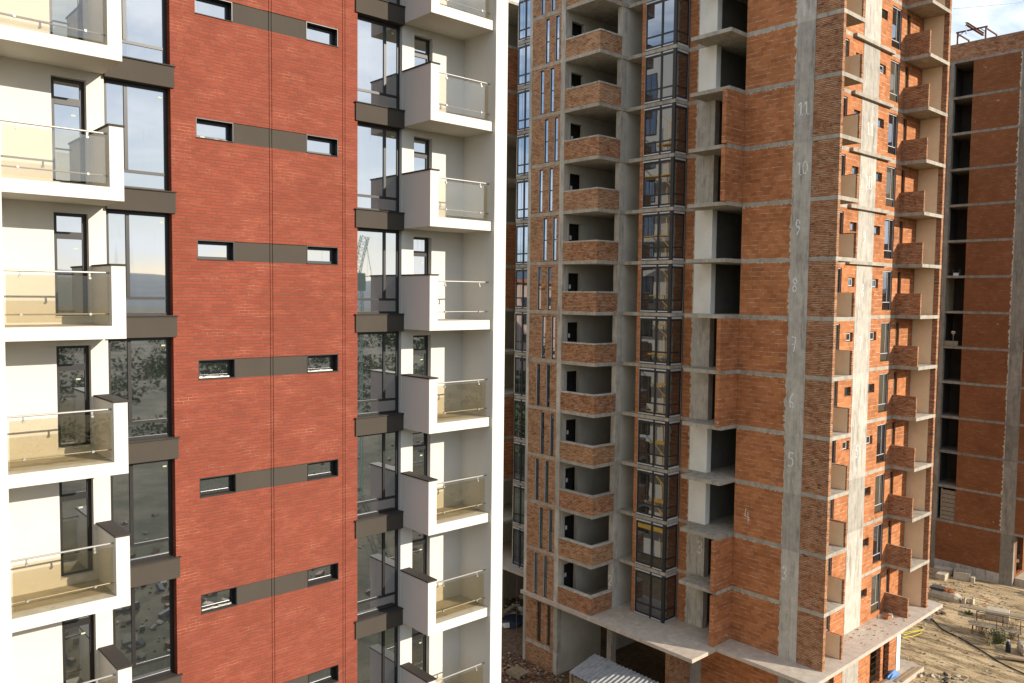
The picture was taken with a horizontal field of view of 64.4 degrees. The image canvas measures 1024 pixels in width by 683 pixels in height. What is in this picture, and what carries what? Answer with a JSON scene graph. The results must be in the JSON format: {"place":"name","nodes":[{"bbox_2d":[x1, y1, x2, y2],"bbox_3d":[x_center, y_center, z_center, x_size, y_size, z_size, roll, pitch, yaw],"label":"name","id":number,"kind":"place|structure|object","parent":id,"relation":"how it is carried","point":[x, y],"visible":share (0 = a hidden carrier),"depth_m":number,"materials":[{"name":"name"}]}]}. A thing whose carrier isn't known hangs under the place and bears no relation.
{"place":"outdoors","nodes":[
{"label":"outdoors","id":0,"kind":"place"},
{"bbox_2d":[0,0,507,682],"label":"apartment building","id":1,"kind":"structure","parent":0,"point":[252,304],"depth_m":21.29,"materials":[{"name":"brick"}]},
{"bbox_2d":[49,0,82,39],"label":"balcony door","id":2,"kind":"structure","parent":1,"relation":"in","point":[69,13],"depth_m":18.26,"materials":[{"name":"clear glass"}]},
{"bbox_2d":[51,77,87,184],"bbox_3d":[-9.991,-4.726,18.315,0.708,2.350,0.250,-2,4,-42],"label":"balcony door","id":3,"kind":"structure","parent":1,"relation":"in","point":[67,96],"depth_m":18.38,"materials":[{"name":"clear glass"}]},
{"bbox_2d":[54,212,89,316],"bbox_3d":[-10.025,-1.731,18.485,0.708,2.350,0.250,-2,4,-42],"label":"balcony door","id":4,"kind":"structure","parent":1,"relation":"in","point":[70,230],"depth_m":18.55,"materials":[{"name":"clear glass"}]},
{"bbox_2d":[56,345,92,449],"bbox_3d":[-10.058,1.264,18.655,0.708,2.350,0.250,-2,4,-42],"label":"balcony door","id":5,"kind":"structure","parent":1,"relation":"in","point":[73,394],"depth_m":18.72,"materials":[{"name":"clear glass"}]},
{"bbox_2d":[59,478,94,579],"bbox_3d":[-10.092,4.259,18.824,0.708,2.350,0.250,-2,4,-42],"label":"balcony door","id":6,"kind":"structure","parent":1,"relation":"in","point":[75,522],"depth_m":18.90,"materials":[{"name":"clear glass"}]},
{"bbox_2d":[62,614,94,682],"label":"balcony door","id":7,"kind":"structure","parent":1,"relation":"in","point":[78,648],"depth_m":19.07,"materials":[{"name":"clear glass"}]},
{"bbox_2d":[104,79,167,190],"bbox_3d":[-8.941,-4.849,19.332,1.461,2.495,0.076,-2,4,-42],"label":"tall window","id":8,"kind":"structure","parent":1,"relation":"in","point":[144,116],"depth_m":19.41,"materials":[{"name":"clear glass"}]},
{"bbox_2d":[106,209,169,314],"bbox_3d":[-8.974,-1.854,19.502,1.461,2.495,0.076,-2,4,-42],"label":"tall window","id":9,"kind":"structure","parent":1,"relation":"in","point":[138,240],"depth_m":19.57,"materials":[{"name":"clear glass"}]},
{"bbox_2d":[108,337,171,439],"bbox_3d":[-9.008,1.141,19.672,1.461,2.495,0.076,-2,4,-42],"label":"tall window","id":10,"kind":"structure","parent":1,"relation":"in","point":[139,368],"depth_m":19.73,"materials":[{"name":"clear glass"}]},
{"bbox_2d":[110,459,172,562],"bbox_3d":[-9.041,4.136,19.842,1.461,2.495,0.076,-2,4,-42],"label":"tall window","id":11,"kind":"structure","parent":1,"relation":"in","point":[141,498],"depth_m":19.91,"materials":[{"name":"clear glass"}]},
{"bbox_2d":[121,0,166,63],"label":"tall window","id":12,"kind":"structure","parent":1,"relation":"in","point":[144,36],"depth_m":19.34,"materials":[{"name":"clear glass"}]},
{"bbox_2d":[113,579,174,682],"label":"tall window","id":13,"kind":"structure","parent":1,"relation":"in","point":[143,630],"depth_m":20.08,"materials":[{"name":"clear glass"}]},
{"bbox_2d":[195,0,232,21],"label":"small window","id":14,"kind":"structure","parent":1,"relation":"in","point":[218,9],"depth_m":20.39,"materials":[{"name":"clear glass"}]},
{"bbox_2d":[196,117,233,142],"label":"small window","id":15,"kind":"structure","parent":1,"relation":"in","point":[210,129],"depth_m":20.53,"materials":[{"name":"clear glass"}]},
{"bbox_2d":[197,240,234,260],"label":"small window","id":16,"kind":"structure","parent":1,"relation":"in","point":[206,249],"depth_m":20.71,"materials":[{"name":"clear glass"}]},
{"bbox_2d":[198,358,235,379],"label":"small window","id":17,"kind":"structure","parent":1,"relation":"in","point":[214,368],"depth_m":20.87,"materials":[{"name":"clear glass"}]},
{"bbox_2d":[200,474,236,497],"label":"small window","id":18,"kind":"structure","parent":1,"relation":"in","point":[219,484],"depth_m":21.05,"materials":[{"name":"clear glass"}]},
{"bbox_2d":[201,587,236,614],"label":"small window","id":19,"kind":"structure","parent":1,"relation":"in","point":[218,600],"depth_m":21.21,"materials":[{"name":"clear glass"}]},
{"bbox_2d":[306,21,337,47],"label":"small window","id":20,"kind":"structure","parent":1,"relation":"in","point":[317,33],"depth_m":22.38,"materials":[{"name":"clear glass"}]},
{"bbox_2d":[306,134,337,156],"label":"small window","id":21,"kind":"structure","parent":1,"relation":"in","point":[319,145],"depth_m":22.54,"materials":[{"name":"clear glass"}]},
{"bbox_2d":[306,354,337,372],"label":"small window","id":22,"kind":"structure","parent":1,"relation":"in","point":[326,362],"depth_m":22.89,"materials":[{"name":"clear glass"}]},
{"bbox_2d":[307,246,337,264],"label":"small window","id":23,"kind":"structure","parent":1,"relation":"in","point":[322,255],"depth_m":22.73,"materials":[{"name":"clear glass"}]},
{"bbox_2d":[307,459,337,480],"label":"small window","id":24,"kind":"structure","parent":1,"relation":"in","point":[329,467],"depth_m":23.06,"materials":[{"name":"clear glass"}]},
{"bbox_2d":[308,563,338,586],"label":"small window","id":25,"kind":"structure","parent":1,"relation":"in","point":[321,573],"depth_m":23.22,"materials":[{"name":"clear glass"}]},
{"bbox_2d":[308,665,338,682],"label":"small window","id":26,"kind":"structure","parent":1,"relation":"in","point":[329,673],"depth_m":23.46,"materials":[{"name":"clear glass"}]},
{"bbox_2d":[357,431,397,517],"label":"tall window","id":27,"kind":"structure","parent":1,"relation":"in","point":[377,454],"depth_m":24.35,"materials":[{"name":"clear glass"}]},
{"bbox_2d":[357,529,397,617],"bbox_3d":[-4.100,6.932,24.489,1.551,2.495,0.076,-2,4,-42],"label":"tall window","id":28,"kind":"structure","parent":1,"relation":"in","point":[377,554],"depth_m":24.52,"materials":[{"name":"clear glass"}]},
{"bbox_2d":[357,626,397,682],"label":"tall window","id":29,"kind":"structure","parent":1,"relation":"in","point":[377,653],"depth_m":24.71,"materials":[{"name":"clear glass"}]},
{"bbox_2d":[357,122,398,211],"bbox_3d":[-3.966,-5.048,23.810,1.551,2.495,0.076,-2,4,-42],"label":"tall window","id":30,"kind":"structure","parent":1,"relation":"in","point":[378,152],"depth_m":23.84,"materials":[{"name":"clear glass"}]},
{"bbox_2d":[357,228,398,313],"bbox_3d":[-4.000,-2.053,23.980,1.551,2.495,0.076,-2,4,-42],"label":"tall window","id":31,"kind":"structure","parent":1,"relation":"in","point":[377,249],"depth_m":24.00,"materials":[{"name":"clear glass"}]},
{"bbox_2d":[357,331,398,415],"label":"tall window","id":32,"kind":"structure","parent":1,"relation":"in","point":[377,353],"depth_m":24.18,"materials":[{"name":"clear glass"}]},
{"bbox_2d":[358,16,399,108],"bbox_3d":[-3.933,-8.043,23.640,1.551,2.495,0.076,-2,4,-42],"label":"tall window","id":33,"kind":"structure","parent":1,"relation":"in","point":[378,48],"depth_m":23.68,"materials":[{"name":"clear glass"}]},
{"bbox_2d":[412,628,425,671],"bbox_3d":[-3.003,9.957,25.723,0.671,2.350,0.075,-2,4,-42],"label":"balcony door","id":34,"kind":"structure","parent":1,"relation":"in","point":[418,650],"depth_m":25.75,"materials":[{"name":"clear glass"}]},
{"bbox_2d":[412,530,426,574],"bbox_3d":[-2.970,6.962,25.553,0.671,2.350,0.075,-2,4,-42],"label":"balcony door","id":35,"kind":"structure","parent":1,"relation":"in","point":[419,540],"depth_m":25.58,"materials":[{"name":"clear glass"}]},
{"bbox_2d":[413,432,426,475],"bbox_3d":[-2.936,3.967,25.383,0.671,2.350,0.075,-2,4,-42],"label":"balcony door","id":36,"kind":"structure","parent":1,"relation":"in","point":[419,439],"depth_m":25.40,"materials":[{"name":"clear glass"}]},
{"bbox_2d":[413,237,427,273],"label":"balcony door","id":37,"kind":"structure","parent":1,"relation":"in","point":[420,244],"depth_m":25.04,"materials":[{"name":"clear glass"}]},
{"bbox_2d":[413,335,427,375],"bbox_3d":[-2.903,0.972,25.213,0.671,2.350,0.075,-2,4,-42],"label":"balcony door","id":38,"kind":"structure","parent":1,"relation":"in","point":[420,342],"depth_m":25.22,"materials":[{"name":"clear glass"}]},
{"bbox_2d":[414,137,428,170],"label":"balcony door","id":39,"kind":"structure","parent":1,"relation":"in","point":[421,146],"depth_m":24.87,"materials":[{"name":"clear glass"}]},
{"bbox_2d":[414,36,429,65],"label":"balcony door","id":40,"kind":"structure","parent":1,"relation":"in","point":[421,46],"depth_m":24.67,"materials":[{"name":"clear glass"}]},
{"bbox_2d":[501,554,1023,682],"bbox_3d":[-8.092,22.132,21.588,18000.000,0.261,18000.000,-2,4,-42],"label":"ground","id":41,"kind":"structure","parent":0,"point":[645,660],"depth_m":54.86,"materials":[{"name":"soil"}]},
{"bbox_2d":[502,594,522,627],"bbox_3d":[0.052,19.844,62.895,8.837,0.782,8.863,-2,4,-42],"label":"rubble","id":42,"kind":"object","parent":41,"relation":"on","point":[509,609],"visible":0.2,"depth_m":60.76,"materials":[{"name":"brown stone"}]},
{"bbox_2d":[502,614,522,628],"bbox_3d":[0.038,20.000,58.547,1.886,0.451,2.145,2,3,16],"label":"tarpaulin","id":43,"kind":"object","parent":41,"relation":"on","point":[510,619],"visible":0.71,"depth_m":58.03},
{"bbox_2d":[501,651,572,682],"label":"rubble","id":44,"kind":"object","parent":41,"relation":"on","point":[531,668],"visible":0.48,"depth_m":50.75,"materials":[{"name":"stone"}]},
{"bbox_2d":[506,665,529,679],"bbox_3d":[0.369,20.450,50.238,0.910,0.260,1.160,-2,4,-42],"label":"pallet","id":45,"kind":"object","parent":44,"relation":"on","point":[517,672],"visible":1,"depth_m":50.10,"materials":[{"name":"brown wood"}]},
{"bbox_2d":[568,654,658,682],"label":"shed","id":46,"kind":"structure","parent":41,"relation":"on","point":[594,668],"depth_m":45.93,"materials":[{"name":"grey metal"}]},
{"bbox_2d":[502,0,951,682],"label":"unfinished building","id":47,"kind":"structure","parent":41,"relation":"on","point":[724,228],"depth_m":46.89,"materials":[{"name":"brick"}]},
{"bbox_2d":[512,527,523,568],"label":"window","id":48,"kind":"structure","parent":47,"relation":"in","point":[518,542],"depth_m":56.58,"materials":[{"name":"clear glass"}]},
{"bbox_2d":[513,442,524,482],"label":"bay window","id":49,"kind":"structure","parent":47,"relation":"in","point":[519,457],"depth_m":56.25,"materials":[{"name":"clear glass"}]},
{"bbox_2d":[513,484,524,525],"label":"bay window","id":50,"kind":"structure","parent":47,"relation":"in","point":[518,491],"depth_m":56.41,"materials":[{"name":"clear glass"}]},
{"bbox_2d":[516,0,523,622],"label":"hoist rope","id":51,"kind":"object","parent":47,"relation":"hanging from","point":[520,281],"visible":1,"depth_m":55.10,"materials":[{"name":"metal"}]},
{"bbox_2d":[514,356,525,395],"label":"bay window","id":52,"kind":"structure","parent":47,"relation":"in","point":[520,372],"depth_m":55.90,"materials":[{"name":"clear glass"}]},
{"bbox_2d":[514,398,525,439],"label":"bay window","id":53,"kind":"structure","parent":47,"relation":"in","point":[519,405],"depth_m":56.07,"materials":[{"name":"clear glass"}]},
{"bbox_2d":[515,268,526,307],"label":"bay window","id":54,"kind":"structure","parent":47,"relation":"in","point":[520,287],"depth_m":55.56,"materials":[{"name":"clear glass"}]},
{"bbox_2d":[515,312,526,351],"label":"bay window","id":55,"kind":"structure","parent":47,"relation":"in","point":[520,318],"depth_m":55.73,"materials":[{"name":"clear glass"}]},
{"bbox_2d":[516,179,527,220],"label":"bay window","id":56,"kind":"structure","parent":47,"relation":"in","point":[521,201],"depth_m":55.23,"materials":[{"name":"blue glass"}]},
{"bbox_2d":[516,224,527,263],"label":"bay window","id":57,"kind":"structure","parent":47,"relation":"in","point":[521,229],"depth_m":55.37,"materials":[{"name":"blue glass"}]},
{"bbox_2d":[517,88,528,131],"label":"bay window","id":58,"kind":"structure","parent":47,"relation":"in","point":[522,116],"depth_m":54.89,"materials":[{"name":"blue glass"}]},
{"bbox_2d":[517,134,528,175],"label":"bay window","id":59,"kind":"structure","parent":47,"relation":"in","point":[522,140],"depth_m":55.05,"materials":[{"name":"blue glass"}]},
{"bbox_2d":[518,43,529,86],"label":"bay window","id":60,"kind":"structure","parent":47,"relation":"in","point":[523,50],"depth_m":54.72,"materials":[{"name":"blue glass"}]},
{"bbox_2d":[518,0,530,41],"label":"bay window","id":61,"kind":"structure","parent":47,"relation":"in","point":[523,31],"depth_m":54.56,"materials":[{"name":"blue glass"}]},
{"bbox_2d":[536,364,539,405],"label":"slit window","id":62,"kind":"structure","parent":47,"relation":"in","point":[538,365],"depth_m":51.00,"materials":[{"name":"black glass"}]},
{"bbox_2d":[539,507,542,547],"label":"slit window","id":63,"kind":"structure","parent":47,"relation":"in","point":[540,508],"depth_m":51.19,"materials":[{"name":"blue glass"}]},
{"bbox_2d":[540,71,543,114],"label":"slit window","id":64,"kind":"structure","parent":47,"relation":"in","point":[541,72],"depth_m":49.98,"materials":[{"name":"blue glass"}]},
{"bbox_2d":[540,412,543,453],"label":"slit window","id":65,"kind":"structure","parent":47,"relation":"in","point":[542,413],"depth_m":50.86,"materials":[{"name":"blue glass"}]},
{"bbox_2d":[543,218,546,260],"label":"slit window","id":66,"kind":"structure","parent":47,"relation":"in","point":[545,219],"depth_m":50.17,"materials":[{"name":"blue glass"}]},
{"bbox_2d":[544,119,547,162],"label":"slit window","id":67,"kind":"structure","parent":47,"relation":"in","point":[546,121],"depth_m":49.83,"materials":[{"name":"blue glass"}]},
{"bbox_2d":[545,19,549,63],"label":"slit window","id":68,"kind":"structure","parent":47,"relation":"in","point":[547,21],"depth_m":49.50,"materials":[{"name":"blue glass"}]},
{"bbox_2d":[546,365,549,406],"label":"slit window","id":69,"kind":"structure","parent":47,"relation":"in","point":[547,366],"depth_m":50.35,"materials":[{"name":"grey glass"}]},
{"bbox_2d":[547,267,550,309],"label":"slit window","id":70,"kind":"structure","parent":47,"relation":"in","point":[549,268],"depth_m":50.03,"materials":[{"name":"blue glass"}]},
{"bbox_2d":[548,168,552,211],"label":"slit window","id":71,"kind":"structure","parent":47,"relation":"in","point":[551,169],"depth_m":49.67,"materials":[{"name":"blue glass"}]},
{"bbox_2d":[550,68,553,111],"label":"slit window","id":72,"kind":"structure","parent":47,"relation":"in","point":[551,70],"depth_m":49.34,"materials":[{"name":"blue glass"}]},
{"bbox_2d":[550,414,553,455],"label":"slit window","id":73,"kind":"structure","parent":47,"relation":"in","point":[551,415],"depth_m":50.23,"materials":[{"name":"black glass"}]},
{"bbox_2d":[551,316,554,358],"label":"slit window","id":74,"kind":"structure","parent":47,"relation":"in","point":[553,317],"depth_m":49.89,"materials":[{"name":"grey glass"}]},
{"bbox_2d":[554,117,557,160],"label":"slit window","id":75,"kind":"structure","parent":47,"relation":"in","point":[555,119],"depth_m":49.20,"materials":[{"name":"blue glass"}]},
{"bbox_2d":[555,16,558,60],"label":"slit window","id":76,"kind":"structure","parent":47,"relation":"in","point":[557,18],"depth_m":48.89,"materials":[{"name":"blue glass"}]},
{"bbox_2d":[634,567,676,622],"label":"bay window","id":77,"kind":"structure","parent":47,"relation":"in","point":[655,595],"depth_m":47.70,"materials":[{"name":"grey glass"}]},
{"bbox_2d":[635,518,677,572],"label":"bay window","id":78,"kind":"structure","parent":47,"relation":"in","point":[656,544],"depth_m":47.54,"materials":[{"name":"clear glass"}]},
{"bbox_2d":[636,468,678,520],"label":"bay window","id":79,"kind":"structure","parent":47,"relation":"in","point":[657,493],"depth_m":47.36,"materials":[{"name":"clear glass"}]},
{"bbox_2d":[637,418,679,469],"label":"bay window","id":80,"kind":"structure","parent":47,"relation":"in","point":[658,441],"depth_m":47.19,"materials":[{"name":"clear glass"}]},
{"bbox_2d":[638,367,680,417],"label":"bay window","id":81,"kind":"structure","parent":47,"relation":"in","point":[659,390],"depth_m":47.02,"materials":[{"name":"clear glass"}]},
{"bbox_2d":[639,316,682,364],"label":"bay window","id":82,"kind":"structure","parent":47,"relation":"in","point":[660,337],"depth_m":46.86,"materials":[{"name":"clear glass"}]},
{"bbox_2d":[640,264,683,312],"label":"bay window","id":83,"kind":"structure","parent":47,"relation":"in","point":[661,285],"depth_m":46.69,"materials":[{"name":"clear glass"}]},
{"bbox_2d":[641,210,684,260],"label":"bay window","id":84,"kind":"structure","parent":47,"relation":"in","point":[663,233],"depth_m":46.52,"materials":[{"name":"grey glass"}]},
{"bbox_2d":[642,157,685,208],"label":"bay window","id":85,"kind":"structure","parent":47,"relation":"in","point":[664,180],"depth_m":46.35,"materials":[{"name":"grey glass"}]},
{"bbox_2d":[643,102,686,156],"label":"bay window","id":86,"kind":"structure","parent":47,"relation":"in","point":[665,126],"depth_m":46.18,"materials":[{"name":"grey glass"}]},
{"bbox_2d":[644,48,688,103],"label":"bay window","id":87,"kind":"structure","parent":47,"relation":"in","point":[666,72],"depth_m":46.01,"materials":[{"name":"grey glass"}]},
{"bbox_2d":[645,0,689,51],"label":"bay window","id":88,"kind":"structure","parent":47,"relation":"in","point":[667,21],"depth_m":45.86,"materials":[{"name":"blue glass"}]},
{"bbox_2d":[871,573,879,612],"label":"tall window","id":89,"kind":"structure","parent":47,"relation":"in","point":[875,589],"depth_m":48.65,"materials":[{"name":"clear glass"}]},
{"bbox_2d":[872,523,881,563],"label":"tall window","id":90,"kind":"structure","parent":47,"relation":"in","point":[877,535],"depth_m":48.48,"materials":[{"name":"grey glass"}]},
{"bbox_2d":[874,474,883,513],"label":"tall window","id":91,"kind":"structure","parent":47,"relation":"in","point":[879,482],"depth_m":48.31,"materials":[{"name":"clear glass"}]},
{"bbox_2d":[876,423,885,462],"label":"tall window","id":92,"kind":"structure","parent":47,"relation":"in","point":[880,455],"depth_m":48.13,"materials":[{"name":"grey glass"}]},
{"bbox_2d":[878,373,887,412],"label":"tall window","id":93,"kind":"structure","parent":47,"relation":"in","point":[882,401],"depth_m":47.97,"materials":[{"name":"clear glass"}]},
{"bbox_2d":[880,322,889,360],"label":"tall window","id":94,"kind":"structure","parent":47,"relation":"in","point":[884,346],"depth_m":47.81,"materials":[{"name":"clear glass"}]},
{"bbox_2d":[882,271,890,309],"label":"tall window","id":95,"kind":"structure","parent":47,"relation":"in","point":[886,292],"depth_m":47.63,"materials":[{"name":"grey glass"}]},
{"bbox_2d":[884,218,892,258],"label":"tall window","id":96,"kind":"structure","parent":47,"relation":"in","point":[888,238],"depth_m":47.46,"materials":[{"name":"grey glass"}]},
{"bbox_2d":[886,166,894,206],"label":"tall window","id":97,"kind":"structure","parent":47,"relation":"in","point":[890,184],"depth_m":47.28,"materials":[{"name":"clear glass"}]},
{"bbox_2d":[888,113,896,154],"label":"tall window","id":98,"kind":"structure","parent":47,"relation":"in","point":[892,129],"depth_m":47.12,"materials":[{"name":"grey glass"}]},
{"bbox_2d":[890,60,898,102],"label":"tall window","id":99,"kind":"structure","parent":47,"relation":"in","point":[894,75],"depth_m":46.95,"materials":[{"name":"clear glass"}]},
{"bbox_2d":[892,6,900,49],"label":"tall window","id":100,"kind":"structure","parent":47,"relation":"in","point":[896,21],"depth_m":46.78,"materials":[{"name":"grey glass"}]},
{"bbox_2d":[879,659,923,682],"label":"entrance slab","id":101,"kind":"structure","parent":41,"relation":"on","point":[905,666],"depth_m":51.11,"materials":[{"name":"concrete"}]},
{"bbox_2d":[916,671,968,682],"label":"rubble","id":102,"kind":"object","parent":41,"relation":"on","point":[944,679],"visible":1,"depth_m":50.71,"materials":[{"name":"beige stone"}]},
{"bbox_2d":[928,589,961,602],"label":"concrete beam","id":103,"kind":"structure","parent":41,"relation":"on","point":[951,597],"depth_m":63.30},
{"bbox_2d":[870,580,1020,682],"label":"rubble","id":104,"kind":"object","parent":41,"relation":"on","point":[959,623],"visible":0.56,"depth_m":59.95,"materials":[{"name":"beige stone"}]},
{"bbox_2d":[929,30,1023,586],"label":"unfinished building","id":105,"kind":"structure","parent":41,"relation":"on","point":[977,520],"depth_m":67.51,"materials":[{"name":"brick"}]},
{"bbox_2d":[956,22,996,43],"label":"roof hoist","id":106,"kind":"object","parent":105,"relation":"on","point":[974,28],"visible":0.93,"depth_m":67.91,"materials":[{"name":"metal"}]},
{"bbox_2d":[960,604,1023,640],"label":"platform","id":107,"kind":"structure","parent":41,"relation":"on","point":[1012,630],"depth_m":56.95,"materials":[{"name":"grey wood"}]},
{"bbox_2d":[985,606,1009,622],"bbox_3d":[35.672,20.046,59.746,1.516,0.738,1.018,3,4,34],"label":"concrete block","id":108,"kind":"object","parent":41,"relation":"on","point":[993,617],"depth_m":59.52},
{"bbox_2d":[985,626,1012,644],"bbox_3d":[33.207,20.151,55.637,1.397,1.134,1.319,1,3,0],"label":"shrub","id":109,"kind":"object","parent":41,"relation":"on","point":[997,637],"visible":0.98,"depth_m":55.51,"materials":[{"name":"green plant"}]},
{"bbox_2d":[512,0,1023,44],"label":"sky","id":110,"kind":"structure","parent":0,"point":[1007,18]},
{"bbox_2d":[953,567,970,581],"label":"concrete block","id":111,"kind":"object","parent":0,"point":[962,574],"visible":0.95,"depth_m":67.94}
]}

